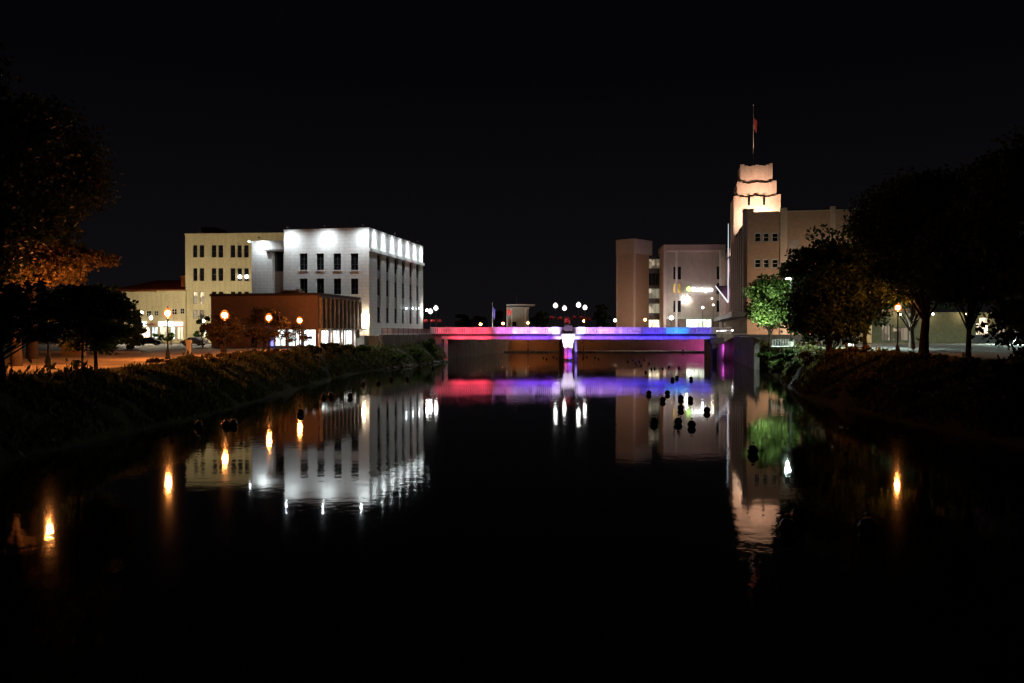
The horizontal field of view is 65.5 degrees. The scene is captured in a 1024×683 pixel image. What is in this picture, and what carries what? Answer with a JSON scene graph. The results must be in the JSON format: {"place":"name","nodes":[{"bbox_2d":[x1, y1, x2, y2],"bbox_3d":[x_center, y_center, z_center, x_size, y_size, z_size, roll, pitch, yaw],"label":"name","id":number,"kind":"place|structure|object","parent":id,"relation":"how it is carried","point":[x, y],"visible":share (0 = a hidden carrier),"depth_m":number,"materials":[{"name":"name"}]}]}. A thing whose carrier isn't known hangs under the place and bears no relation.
{"place":"outdoors","nodes":[
{"label":"outdoors","id":0,"kind":"place"},
{"bbox_2d":[4,344,215,351],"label":"road","id":1,"kind":"structure","parent":0,"point":[141,348],"depth_m":118.84,"materials":[{"name":"asphalt"}]},
{"bbox_2d":[140,337,162,345],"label":"parked car","id":2,"kind":"object","parent":1,"relation":"on","point":[151,340],"visible":0.76,"depth_m":137.29,"materials":[{"name":"paint"}]},
{"bbox_2d":[180,337,207,345],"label":"parked car","id":3,"kind":"object","parent":1,"relation":"on","point":[197,341],"visible":0.73,"depth_m":137.21,"materials":[{"name":"paint"}]},
{"bbox_2d":[5,348,292,375],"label":"path","id":4,"kind":"structure","parent":0,"point":[113,360],"depth_m":69.01,"materials":[{"name":"concrete"}]},
{"bbox_2d":[44,320,51,367],"bbox_3d":[-29.711,-0.478,50.998,0.560,4.287,0.560,0,1,0],"label":"street lamp","id":5,"kind":"object","parent":4,"relation":"on","point":[48,360],"visible":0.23,"depth_m":50.93,"materials":[{"name":"metal"}]},
{"bbox_2d":[165,306,170,358],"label":"street lamp","id":6,"kind":"object","parent":4,"relation":"on","point":[167,313],"visible":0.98,"depth_m":66.94,"materials":[{"name":"metal"}]},
{"bbox_2d":[185,338,191,353],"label":"utility post","id":7,"kind":"object","parent":4,"relation":"on","point":[188,341],"visible":0.93,"depth_m":83.81,"materials":[{"name":"concrete"}]},
{"bbox_2d":[222,308,226,352],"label":"street lamp","id":8,"kind":"object","parent":4,"relation":"on","point":[224,315],"visible":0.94,"depth_m":80.43,"materials":[{"name":"metal"}]},
{"bbox_2d":[0,339,447,464],"bbox_3d":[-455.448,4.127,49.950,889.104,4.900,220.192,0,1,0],"label":"ground","id":9,"kind":"structure","parent":0,"point":[108,407],"depth_m":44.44,"materials":[{"name":"green plant"}]},
{"bbox_2d":[0,43,101,292],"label":"broadleaf tree","id":10,"kind":"object","parent":9,"relation":"on","point":[24,134],"visible":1,"depth_m":46.27,"materials":[{"name":"green plant"}]},
{"bbox_2d":[0,280,112,386],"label":"broadleaf tree","id":11,"kind":"object","parent":9,"relation":"on","point":[16,305],"visible":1,"depth_m":37.32,"materials":[{"name":"green plant"}]},
{"bbox_2d":[0,234,121,365],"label":"broadleaf tree","id":12,"kind":"object","parent":9,"relation":"on","point":[66,266],"visible":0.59,"depth_m":51.94,"materials":[{"name":"orange plant"}]},
{"bbox_2d":[0,93,125,358],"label":"broadleaf tree","id":13,"kind":"object","parent":9,"relation":"on","point":[89,172],"visible":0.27,"depth_m":67.46,"materials":[{"name":"green plant"}]},
{"bbox_2d":[59,342,87,355],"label":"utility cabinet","id":14,"kind":"object","parent":9,"relation":"on","point":[69,353],"visible":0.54,"depth_m":77.58,"materials":[{"name":"metal"}]},
{"bbox_2d":[9,351,140,352],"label":"kerb","id":15,"kind":"structure","parent":9,"relation":"on","point":[88,351],"depth_m":89.62,"materials":[{"name":"concrete"}]},
{"bbox_2d":[35,282,128,363],"bbox_3d":[-24.571,-0.765,45.541,4.649,5.381,4.622,0,1,0],"label":"broadleaf tree","id":16,"kind":"object","parent":9,"relation":"on","point":[83,294],"visible":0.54,"depth_m":45.04,"materials":[{"name":"green plant"}]},
{"bbox_2d":[47,283,143,368],"bbox_3d":[-25.209,-0.830,48.129,5.062,5.458,4.839,0,1,0],"label":"broadleaf tree","id":17,"kind":"object","parent":9,"relation":"on","point":[96,339],"visible":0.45,"depth_m":47.54,"materials":[{"name":"green plant"}]},
{"bbox_2d":[117,309,147,348],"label":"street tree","id":18,"kind":"object","parent":9,"relation":"on","point":[131,343],"visible":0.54,"depth_m":107.74,"materials":[{"name":"green plant"}]},
{"bbox_2d":[146,357,177,362],"bbox_3d":[-26.355,1.667,60.263,2.888,1.078,2.094,0,1,0],"label":"shrub","id":19,"kind":"object","parent":9,"relation":"on","point":[151,360],"visible":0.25,"depth_m":59.49,"materials":[{"name":"green plant"}]},
{"bbox_2d":[196,314,210,346],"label":"street tree","id":20,"kind":"object","parent":9,"relation":"on","point":[198,321],"visible":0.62,"depth_m":119.93,"materials":[{"name":"green plant"}]},
{"bbox_2d":[201,310,243,352],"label":"street tree","id":21,"kind":"object","parent":9,"relation":"on","point":[215,332],"visible":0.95,"depth_m":88.54,"materials":[{"name":"green plant"}]},
{"bbox_2d":[204,352,240,359],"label":"shrub","id":22,"kind":"object","parent":9,"relation":"on","point":[221,354],"visible":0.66,"depth_m":71.26,"materials":[{"name":"green plant"}]},
{"bbox_2d":[236,349,272,355],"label":"shrub","id":23,"kind":"object","parent":9,"relation":"on","point":[267,353],"visible":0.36,"depth_m":79.90,"materials":[{"name":"green plant"}]},
{"bbox_2d":[239,307,290,348],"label":"street tree","id":24,"kind":"object","parent":9,"relation":"on","point":[260,333],"visible":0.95,"depth_m":103.31,"materials":[{"name":"green plant"}]},
{"bbox_2d":[266,348,298,354],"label":"shrub","id":25,"kind":"object","parent":9,"relation":"on","point":[275,350],"visible":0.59,"depth_m":87.93,"materials":[{"name":"green plant"}]},
{"bbox_2d":[281,324,308,345],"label":"street tree","id":26,"kind":"object","parent":9,"relation":"on","point":[303,336],"visible":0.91,"depth_m":111.81,"materials":[{"name":"green plant"}]},
{"bbox_2d":[290,344,321,353],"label":"shrub","id":27,"kind":"object","parent":9,"relation":"on","point":[314,349],"visible":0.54,"depth_m":97.19,"materials":[{"name":"green plant"}]},
{"bbox_2d":[320,342,352,353],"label":"shrub","id":28,"kind":"object","parent":9,"relation":"on","point":[330,347],"visible":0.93,"depth_m":105.55,"materials":[{"name":"green plant"}]},
{"bbox_2d":[248,224,427,335],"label":"corner building","id":29,"kind":"structure","parent":9,"relation":"on","point":[380,273],"depth_m":136.76,"materials":[{"name":"white concrete"}]},
{"bbox_2d":[275,252,282,270],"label":"window","id":30,"kind":"structure","parent":29,"relation":"in","point":[278,255],"depth_m":142.37,"materials":[{"name":"black glass"}]},
{"bbox_2d":[300,253,306,269],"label":"window","id":31,"kind":"structure","parent":29,"relation":"in","point":[303,256],"depth_m":136.52,"materials":[{"name":"black glass"}]},
{"bbox_2d":[300,278,306,292],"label":"window","id":32,"kind":"structure","parent":29,"relation":"in","point":[303,282],"depth_m":136.55,"materials":[{"name":"black glass"}]},
{"bbox_2d":[317,253,323,269],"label":"window","id":33,"kind":"structure","parent":29,"relation":"in","point":[320,256],"depth_m":135.89,"materials":[{"name":"black glass"}]},
{"bbox_2d":[317,278,323,292],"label":"window","id":34,"kind":"structure","parent":29,"relation":"in","point":[320,282],"depth_m":135.95,"materials":[{"name":"black glass"}]},
{"bbox_2d":[334,253,340,269],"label":"window","id":35,"kind":"structure","parent":29,"relation":"in","point":[337,256],"depth_m":135.26,"materials":[{"name":"black glass"}]},
{"bbox_2d":[334,278,340,293],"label":"window","id":36,"kind":"structure","parent":29,"relation":"in","point":[337,282],"depth_m":135.36,"materials":[{"name":"black glass"}]},
{"bbox_2d":[351,253,357,269],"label":"window","id":37,"kind":"structure","parent":29,"relation":"in","point":[354,256],"depth_m":134.70,"materials":[{"name":"black glass"}]},
{"bbox_2d":[351,278,357,293],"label":"window","id":38,"kind":"structure","parent":29,"relation":"in","point":[354,282],"depth_m":134.73,"materials":[{"name":"black glass"}]},
{"bbox_2d":[350,344,370,352],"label":"shrub","id":39,"kind":"object","parent":9,"relation":"on","point":[362,347],"visible":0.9,"depth_m":114.96,"materials":[{"name":"green plant"}]},
{"bbox_2d":[356,329,368,346],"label":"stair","id":40,"kind":"object","parent":9,"relation":"on","point":[364,340],"visible":0.47,"depth_m":130.99,"materials":[{"name":"concrete"}]},
{"bbox_2d":[388,353,405,361],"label":"shrub","id":41,"kind":"object","parent":9,"relation":"on","point":[399,357],"visible":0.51,"depth_m":127.26,"materials":[{"name":"green plant"}]},
{"bbox_2d":[379,334,431,345],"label":"quay wall","id":42,"kind":"structure","parent":9,"relation":"on","point":[389,340],"depth_m":141.66,"materials":[{"name":"concrete"}]},
{"bbox_2d":[381,328,430,334],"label":"promenade railing","id":43,"kind":"object","parent":42,"relation":"on","point":[387,331],"visible":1,"depth_m":143.31,"materials":[{"name":"metal"}]},
{"bbox_2d":[408,348,422,358],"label":"shrub","id":44,"kind":"object","parent":9,"relation":"on","point":[417,353],"visible":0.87,"depth_m":137.34,"materials":[{"name":"green plant"}]},
{"bbox_2d":[422,337,436,353],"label":"shrub","id":45,"kind":"object","parent":9,"relation":"on","point":[430,342],"visible":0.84,"depth_m":149.04,"materials":[{"name":"green plant"}]},
{"bbox_2d":[4,340,448,343],"bbox_3d":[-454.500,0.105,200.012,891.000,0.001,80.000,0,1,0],"label":"ground","id":46,"kind":"structure","parent":0,"point":[52,342],"depth_m":169.45,"materials":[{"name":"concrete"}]},
{"bbox_2d":[115,276,184,320],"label":"hall","id":47,"kind":"structure","parent":46,"relation":"on","point":[165,285],"depth_m":207.12,"materials":[{"name":"red tile"}]},
{"bbox_2d":[122,291,186,342],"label":"shop row","id":48,"kind":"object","parent":46,"relation":"on","point":[153,305],"visible":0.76,"depth_m":169.77,"materials":[{"name":"beige concrete"}]},
{"bbox_2d":[177,327,182,338],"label":"window","id":49,"kind":"structure","parent":48,"relation":"in","point":[179,329],"depth_m":169.78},
{"bbox_2d":[184,227,283,342],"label":"cream building","id":50,"kind":"structure","parent":0,"point":[218,260],"depth_m":169.41,"materials":[{"name":"beige concrete"}]},
{"bbox_2d":[209,288,366,347],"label":"brick building","id":51,"kind":"structure","parent":0,"point":[327,318],"depth_m":119.68,"materials":[{"name":"brick"}]},
{"bbox_2d":[275,329,284,345],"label":"window","id":52,"kind":"structure","parent":51,"relation":"in","point":[282,342],"depth_m":119.02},
{"bbox_2d":[288,329,300,345],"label":"window","id":53,"kind":"structure","parent":51,"relation":"in","point":[291,343],"depth_m":118.64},
{"bbox_2d":[303,329,315,345],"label":"window","id":54,"kind":"structure","parent":51,"relation":"in","point":[311,332],"depth_m":118.09,"materials":[{"name":"glass"}]},
{"bbox_2d":[321,330,328,342],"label":"window","id":55,"kind":"structure","parent":51,"relation":"in","point":[324,333],"depth_m":120.67,"materials":[{"name":"glass"}]},
{"bbox_2d":[333,330,339,342],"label":"window","id":56,"kind":"structure","parent":51,"relation":"in","point":[336,333],"depth_m":124.94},
{"bbox_2d":[344,330,351,344],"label":"window","id":57,"kind":"structure","parent":51,"relation":"in","point":[347,333],"depth_m":129.19,"materials":[{"name":"glass"}]},
{"bbox_2d":[359,335,380,345],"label":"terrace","id":58,"kind":"structure","parent":0,"point":[374,339],"depth_m":132.58,"materials":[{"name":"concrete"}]},
{"bbox_2d":[432,336,509,358],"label":"quay wall","id":59,"kind":"structure","parent":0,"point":[458,348],"depth_m":193.92,"materials":[{"name":"concrete"}]},
{"bbox_2d":[0,338,1023,682],"bbox_3d":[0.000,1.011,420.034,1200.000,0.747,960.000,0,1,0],"label":"river","id":60,"kind":"structure","parent":0,"point":[516,518],"depth_m":21.22,"materials":[{"name":"liquid"}]},
{"bbox_2d":[430,325,733,360],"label":"road bridge","id":61,"kind":"structure","parent":60,"relation":"in","point":[718,343],"depth_m":160.05,"materials":[{"name":"concrete"}]},
{"bbox_2d":[504,351,703,351],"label":"walkway","id":62,"kind":"structure","parent":60,"relation":"in","point":[607,351],"depth_m":227.04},
{"bbox_2d":[510,339,703,350],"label":"river wall","id":63,"kind":"structure","parent":60,"relation":"in","point":[617,344],"depth_m":235.43,"materials":[{"name":"concrete"}]},
{"bbox_2d":[747,442,758,454],"bbox_3d":[10.971,4.891,36.254,0.530,0.620,0.530,0,1,1],"label":"floating ball","id":64,"kind":"object","parent":60,"relation":"on","point":[753,449],"visible":0.83,"depth_m":36.09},
{"bbox_2d":[778,513,797,534],"bbox_3d":[7.591,5.041,21.913,0.530,0.620,0.530,0,1,15],"label":"floating ball","id":65,"kind":"object","parent":60,"relation":"on","point":[788,526],"visible":0.91,"depth_m":21.75,"materials":[{"name":"plastic"}]},
{"bbox_2d":[790,502,808,521],"bbox_3d":[8.418,5.026,23.326,0.530,0.620,0.530,0,1,-32],"label":"floating ball","id":66,"kind":"object","parent":60,"relation":"on","point":[798,514],"visible":0.87,"depth_m":23.17,"materials":[{"name":"plastic"}]},
{"bbox_2d":[857,513,877,533],"bbox_3d":[9.819,5.040,21.983,0.530,0.620,0.530,0,1,-23],"label":"floating ball","id":67,"kind":"object","parent":60,"relation":"on","point":[867,525],"visible":0.91,"depth_m":21.83,"materials":[{"name":"plastic"}]},
{"bbox_2d":[0,0,1023,337],"label":"sky","id":68,"kind":"structure","parent":0,"point":[516,141],"materials":[{"name":"black"}]},
{"bbox_2d":[616,238,651,332],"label":"stair tower","id":69,"kind":"structure","parent":0,"point":[632,281],"depth_m":253.40,"materials":[{"name":"concrete"}]},
{"bbox_2d":[649,257,659,332],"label":"glazed wing","id":70,"kind":"structure","parent":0,"point":[654,272],"depth_m":257.85,"materials":[{"name":"glass"}]},
{"bbox_2d":[649,259,658,268],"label":"window","id":71,"kind":"structure","parent":70,"relation":"in","point":[653,263],"depth_m":257.81,"materials":[{"name":"glass"}]},
{"bbox_2d":[649,273,658,284],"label":"window","id":72,"kind":"structure","parent":70,"relation":"in","point":[653,277],"depth_m":257.87,"materials":[{"name":"black glass"}]},
{"bbox_2d":[649,288,658,298],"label":"window","id":73,"kind":"structure","parent":70,"relation":"in","point":[653,292],"depth_m":257.87,"materials":[{"name":"glass"}]},
{"bbox_2d":[649,303,658,312],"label":"window","id":74,"kind":"structure","parent":70,"relation":"in","point":[653,307],"depth_m":257.93,"materials":[{"name":"glass"}]},
{"bbox_2d":[649,320,658,326],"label":"window","id":75,"kind":"structure","parent":70,"relation":"in","point":[652,323],"depth_m":257.99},
{"bbox_2d":[658,244,725,332],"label":"bank building","id":76,"kind":"structure","parent":0,"point":[690,277],"depth_m":248.07,"materials":[{"name":"concrete"}]},
{"bbox_2d":[686,319,710,326],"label":"window","id":77,"kind":"structure","parent":76,"relation":"in","point":[689,322],"depth_m":248.84,"materials":[{"name":"glass"}]},
{"bbox_2d":[714,163,908,334],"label":"tower building","id":78,"kind":"structure","parent":0,"point":[767,230],"depth_m":171.55,"materials":[{"name":"concrete"}]},
{"bbox_2d":[715,224,730,302],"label":"blade sign","id":79,"kind":"object","parent":78,"relation":"attached to","point":[723,291],"visible":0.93,"depth_m":217.51,"materials":[{"name":"metal"}]},
{"bbox_2d":[753,104,756,165],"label":"flagpole","id":80,"kind":"object","parent":78,"relation":"on","point":[754,124],"visible":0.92,"depth_m":210.79,"materials":[{"name":"metal"}]},
{"bbox_2d":[733,334,1022,342],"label":"street","id":81,"kind":"structure","parent":0,"point":[976,338],"depth_m":157.61,"materials":[{"name":"asphalt"}]},
{"bbox_2d":[759,337,1023,448],"bbox_3d":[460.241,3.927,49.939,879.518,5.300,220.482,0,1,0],"label":"ground","id":82,"kind":"structure","parent":0,"point":[950,426],"depth_m":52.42,"materials":[{"name":"plant"}]},
{"bbox_2d":[733,336,760,368],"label":"quay wall","id":83,"kind":"structure","parent":82,"relation":"on","point":[745,350],"depth_m":132.14,"materials":[{"name":"concrete"}]},
{"bbox_2d":[755,351,772,358],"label":"shrub","id":84,"kind":"object","parent":82,"relation":"on","point":[764,354],"visible":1,"depth_m":111.82,"materials":[{"name":"green plant"}]},
{"bbox_2d":[741,273,792,346],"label":"leafy tree","id":85,"kind":"object","parent":82,"relation":"on","point":[760,310],"visible":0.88,"depth_m":110.20,"materials":[{"name":"green plant"}]},
{"bbox_2d":[768,357,786,373],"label":"shrub","id":86,"kind":"object","parent":82,"relation":"on","point":[780,364],"visible":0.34,"depth_m":97.77,"materials":[{"name":"green plant"}]},
{"bbox_2d":[771,339,793,346],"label":"guard rail","id":87,"kind":"object","parent":82,"relation":"on","point":[780,343],"visible":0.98,"depth_m":105.97,"materials":[{"name":"metal"}]},
{"bbox_2d":[772,348,803,361],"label":"shrub","id":88,"kind":"object","parent":82,"relation":"on","point":[788,355],"visible":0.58,"depth_m":93.57,"materials":[{"name":"green plant"}]},
{"bbox_2d":[785,277,792,346],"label":"lot lamp","id":89,"kind":"object","parent":82,"relation":"on","point":[790,343],"visible":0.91,"depth_m":105.91,"materials":[{"name":"metal"}]},
{"bbox_2d":[776,267,809,343],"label":"leafy tree","id":90,"kind":"object","parent":82,"relation":"on","point":[795,284],"visible":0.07,"depth_m":127.49,"materials":[{"name":"green plant"}]},
{"bbox_2d":[785,359,802,374],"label":"shrub","id":91,"kind":"object","parent":82,"relation":"on","point":[793,364],"visible":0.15,"depth_m":83.75,"materials":[{"name":"green plant"}]},
{"bbox_2d":[797,349,834,364],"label":"shrub","id":92,"kind":"object","parent":82,"relation":"on","point":[808,355],"visible":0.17,"depth_m":79.71,"materials":[{"name":"green plant"}]},
{"bbox_2d":[771,223,886,351],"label":"leafy tree","id":93,"kind":"object","parent":82,"relation":"on","point":[826,301],"visible":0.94,"depth_m":75.34,"materials":[{"name":"green plant"}]},
{"bbox_2d":[830,343,893,361],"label":"shrub","id":94,"kind":"object","parent":82,"relation":"on","point":[845,351],"visible":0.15,"depth_m":69.83,"materials":[{"name":"green plant"}]},
{"bbox_2d":[840,223,909,349],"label":"leafy tree","id":95,"kind":"object","parent":82,"relation":"on","point":[886,307],"visible":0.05,"depth_m":82.22,"materials":[{"name":"green plant"}]},
{"bbox_2d":[894,306,899,353],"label":"street lamp","id":96,"kind":"object","parent":82,"relation":"on","point":[897,349],"visible":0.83,"depth_m":68.94,"materials":[{"name":"metal"}]},
{"bbox_2d":[842,198,971,348],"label":"leafy tree","id":97,"kind":"object","parent":82,"relation":"on","point":[912,319],"visible":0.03,"depth_m":91.81,"materials":[{"name":"green plant"}]},
{"bbox_2d":[839,163,993,353],"bbox_3d":[33.755,-6.489,64.649,12.740,15.649,12.186,0,1,0],"label":"leafy tree","id":98,"kind":"object","parent":82,"relation":"on","point":[923,198],"visible":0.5,"depth_m":63.43,"materials":[{"name":"green plant"}]},
{"bbox_2d":[832,312,1018,342],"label":"store","id":99,"kind":"structure","parent":82,"relation":"on","point":[946,327],"depth_m":150.88,"materials":[{"name":"concrete"}]},
{"bbox_2d":[882,324,889,340],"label":"window","id":100,"kind":"structure","parent":99,"relation":"in","point":[885,329],"depth_m":150.45,"materials":[{"name":"glass"}]},
{"bbox_2d":[893,327,907,340],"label":"window","id":101,"kind":"structure","parent":99,"relation":"in","point":[903,331],"depth_m":150.67,"materials":[{"name":"glass"}]},
{"bbox_2d":[840,344,1023,358],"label":"parking lot","id":102,"kind":"structure","parent":82,"relation":"on","point":[981,351],"depth_m":87.53,"materials":[{"name":"asphalt"}]},
{"bbox_2d":[917,353,949,361],"bbox_3d":[29.946,1.911,56.053,3.189,2.268,2.967,0,1,0],"label":"shrub","id":103,"kind":"object","parent":82,"relation":"on","point":[928,355],"visible":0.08,"depth_m":56.05,"materials":[{"name":"green plant"}]},
{"bbox_2d":[910,189,1022,357],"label":"leafy tree","id":104,"kind":"object","parent":82,"relation":"on","point":[948,285],"visible":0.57,"depth_m":49.33,"materials":[{"name":"green plant"}]},
{"bbox_2d":[940,124,1023,364],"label":"leafy tree","id":105,"kind":"object","parent":82,"relation":"on","point":[1000,180],"visible":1,"depth_m":39.93,"materials":[{"name":"green plant"}]},
{"label":"ground","id":106,"kind":"structure","parent":0,"visible":0},
{"bbox_2d":[455,314,472,330],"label":"distant tree","id":107,"kind":"object","parent":106,"relation":"on","point":[464,321],"visible":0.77,"depth_m":269.78,"materials":[{"name":"green plant"}]},
{"bbox_2d":[470,315,487,329],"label":"distant tree","id":108,"kind":"object","parent":106,"relation":"on","point":[478,319],"visible":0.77,"depth_m":261.06,"materials":[{"name":"green plant"}]},
{"bbox_2d":[491,310,503,326],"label":"distant tree","id":109,"kind":"object","parent":106,"relation":"on","point":[499,315],"visible":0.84,"depth_m":264.26,"materials":[{"name":"green plant"}]},
{"bbox_2d":[507,294,534,332],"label":"portal","id":110,"kind":"object","parent":106,"relation":"on","point":[519,317],"visible":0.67,"depth_m":249.93,"materials":[{"name":"concrete"}]},
{"bbox_2d":[529,311,549,326],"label":"distant tree","id":111,"kind":"object","parent":106,"relation":"on","point":[537,318],"visible":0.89,"depth_m":267.38,"materials":[{"name":"green plant"}]},
{"bbox_2d":[592,304,610,326],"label":"distant tree","id":112,"kind":"object","parent":106,"relation":"on","point":[601,320],"visible":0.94,"depth_m":273.43,"materials":[{"name":"green plant"}]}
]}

